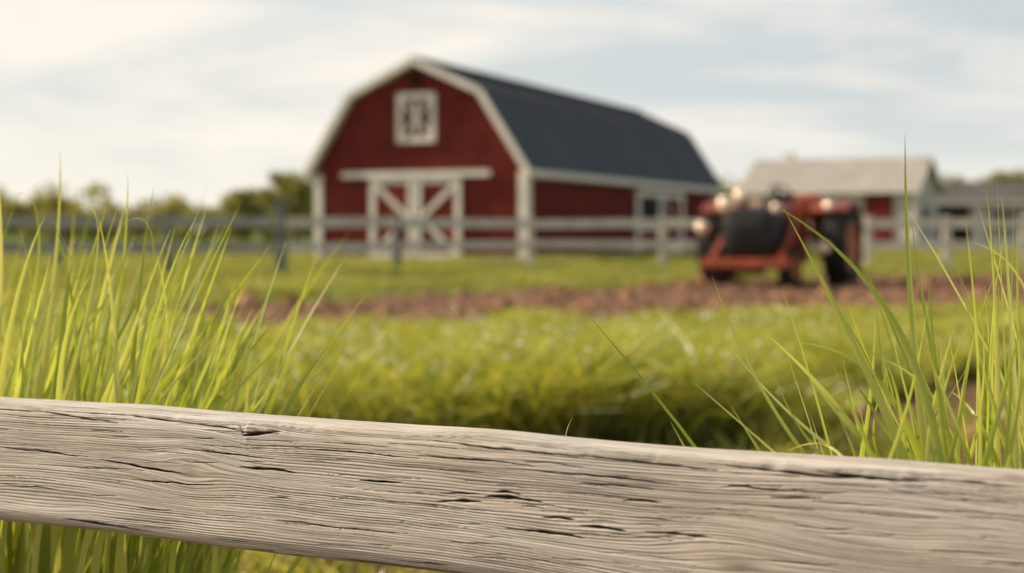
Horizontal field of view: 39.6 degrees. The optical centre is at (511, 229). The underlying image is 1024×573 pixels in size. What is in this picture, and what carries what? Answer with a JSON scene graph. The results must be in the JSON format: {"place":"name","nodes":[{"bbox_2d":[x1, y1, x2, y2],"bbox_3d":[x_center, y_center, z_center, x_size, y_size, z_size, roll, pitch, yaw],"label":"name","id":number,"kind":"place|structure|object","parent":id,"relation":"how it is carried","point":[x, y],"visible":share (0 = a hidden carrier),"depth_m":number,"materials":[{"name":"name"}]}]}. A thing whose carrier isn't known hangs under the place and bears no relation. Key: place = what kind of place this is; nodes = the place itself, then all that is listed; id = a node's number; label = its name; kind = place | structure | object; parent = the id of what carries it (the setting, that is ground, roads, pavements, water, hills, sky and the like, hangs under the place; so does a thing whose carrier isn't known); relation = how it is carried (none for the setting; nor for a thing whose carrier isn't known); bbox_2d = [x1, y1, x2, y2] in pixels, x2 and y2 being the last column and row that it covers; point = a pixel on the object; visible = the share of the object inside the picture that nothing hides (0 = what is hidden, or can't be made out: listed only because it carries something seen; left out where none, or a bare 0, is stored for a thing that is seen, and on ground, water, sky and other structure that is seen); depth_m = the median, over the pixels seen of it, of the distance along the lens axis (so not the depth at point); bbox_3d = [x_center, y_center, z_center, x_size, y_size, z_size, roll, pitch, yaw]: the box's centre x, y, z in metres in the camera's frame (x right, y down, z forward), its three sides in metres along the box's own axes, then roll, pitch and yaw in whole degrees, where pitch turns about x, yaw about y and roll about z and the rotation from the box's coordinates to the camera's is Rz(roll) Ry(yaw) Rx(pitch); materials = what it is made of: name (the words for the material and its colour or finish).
{"place":"outdoors","nodes":[
{"label":"outdoors","id":0,"kind":"place"},
{"bbox_2d":[0,157,368,572],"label":"tall grass","id":1,"kind":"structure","parent":0,"point":[36,548],"depth_m":1.77,"materials":[{"name":"green plant"}]},
{"bbox_2d":[0,290,1023,450],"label":"meadow grass","id":2,"kind":"structure","parent":0,"point":[531,391],"depth_m":6.52,"materials":[{"name":"green plant"}]},
{"bbox_2d":[0,0,1023,229],"label":"sky","id":3,"kind":"structure","parent":0,"point":[165,96],"materials":[{"name":"white"}]},
{"bbox_2d":[3,249,1023,311],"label":"pasture grass","id":4,"kind":"structure","parent":0,"point":[254,286],"depth_m":30.99,"materials":[{"name":"green plant"}]},
{"bbox_2d":[3,230,1023,572],"bbox_3d":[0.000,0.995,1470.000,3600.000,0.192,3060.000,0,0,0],"label":"ground","id":5,"kind":"structure","parent":0,"point":[433,308],"depth_m":20.48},
{"bbox_2d":[212,187,273,243],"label":"broadleaf tree","id":6,"kind":"object","parent":5,"relation":"on","point":[234,202],"visible":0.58,"depth_m":95.38,"materials":[{"name":"green plant"}]},
{"bbox_2d":[253,169,313,242],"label":"broadleaf tree","id":7,"kind":"object","parent":5,"relation":"on","point":[298,191],"visible":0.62,"depth_m":91.00,"materials":[{"name":"green plant"}]},
{"bbox_2d":[0,174,967,242],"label":"tree line","id":8,"kind":"object","parent":5,"relation":"on","point":[46,205],"visible":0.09,"depth_m":103.93,"materials":[{"name":"green plant"}]},
{"bbox_2d":[0,397,1023,572],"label":"wooden fence","id":9,"kind":"object","parent":5,"relation":"on","point":[448,499],"visible":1,"depth_m":1.28,"materials":[{"name":"grey wood"}]},
{"bbox_2d":[1,303,1022,394],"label":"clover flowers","id":10,"kind":"object","parent":5,"relation":"on","point":[520,343],"visible":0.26,"depth_m":8.37,"materials":[{"name":"plant"}]},
{"bbox_2d":[301,56,724,260],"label":"red barn","id":11,"kind":"structure","parent":5,"relation":"on","point":[414,137],"depth_m":48.71,"materials":[{"name":"paint"}]},
{"bbox_2d":[341,170,490,259],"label":"front doors","id":12,"kind":"structure","parent":11,"relation":"in","point":[407,194],"depth_m":47.79,"materials":[{"name":"red paint"}]},
{"bbox_2d":[396,75,435,142],"bbox_3d":[-3.225,-4.080,47.935,1.460,2.280,0.095,0,0,24],"label":"loft window","id":13,"kind":"structure","parent":11,"relation":"in","point":[415,112],"depth_m":47.91,"materials":[{"name":"white paint"}]},
{"bbox_2d":[635,190,684,254],"bbox_3d":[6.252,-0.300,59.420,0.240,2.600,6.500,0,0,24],"label":"side door","id":14,"kind":"structure","parent":11,"relation":"in","point":[652,206],"depth_m":58.99,"materials":[{"name":"red paint"}]},
{"bbox_2d":[2,202,1023,275],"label":"paddock fence","id":15,"kind":"object","parent":5,"relation":"on","point":[281,222],"visible":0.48,"depth_m":34.92,"materials":[{"name":"grey wood"}]},
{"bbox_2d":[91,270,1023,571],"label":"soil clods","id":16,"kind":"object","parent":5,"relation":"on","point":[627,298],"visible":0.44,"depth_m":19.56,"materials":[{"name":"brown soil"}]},
{"bbox_2d":[186,381,1022,572],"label":"weeds","id":17,"kind":"object","parent":5,"relation":"on","point":[282,566],"visible":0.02,"depth_m":6.14,"materials":[{"name":"green plant"}]},
{"bbox_2d":[695,185,864,287],"bbox_3d":[4.633,0.103,25.465,2.735,1.830,3.047,0,0,27],"label":"tractor","id":18,"kind":"object","parent":5,"relation":"on","point":[740,235],"visible":0.97,"depth_m":24.78,"materials":[{"name":"metal"}]},
{"bbox_2d":[975,169,1023,180],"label":"broadleaf tree","id":19,"kind":"object","parent":5,"relation":"on","point":[1002,176],"visible":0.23,"depth_m":95.08,"materials":[{"name":"green plant"}]},
{"bbox_2d":[565,146,1023,468],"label":"tall grass","id":20,"kind":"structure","parent":0,"point":[989,431],"depth_m":1.30,"materials":[{"name":"green plant"}]},
{"bbox_2d":[737,153,943,240],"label":"farm shed","id":21,"kind":"structure","parent":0,"point":[873,187],"depth_m":77.05,"materials":[{"name":"metal"}]},
{"bbox_2d":[937,175,1023,241],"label":"farm shed","id":22,"kind":"structure","parent":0,"point":[962,200],"depth_m":83.52,"materials":[{"name":"white paint"}]}
]}

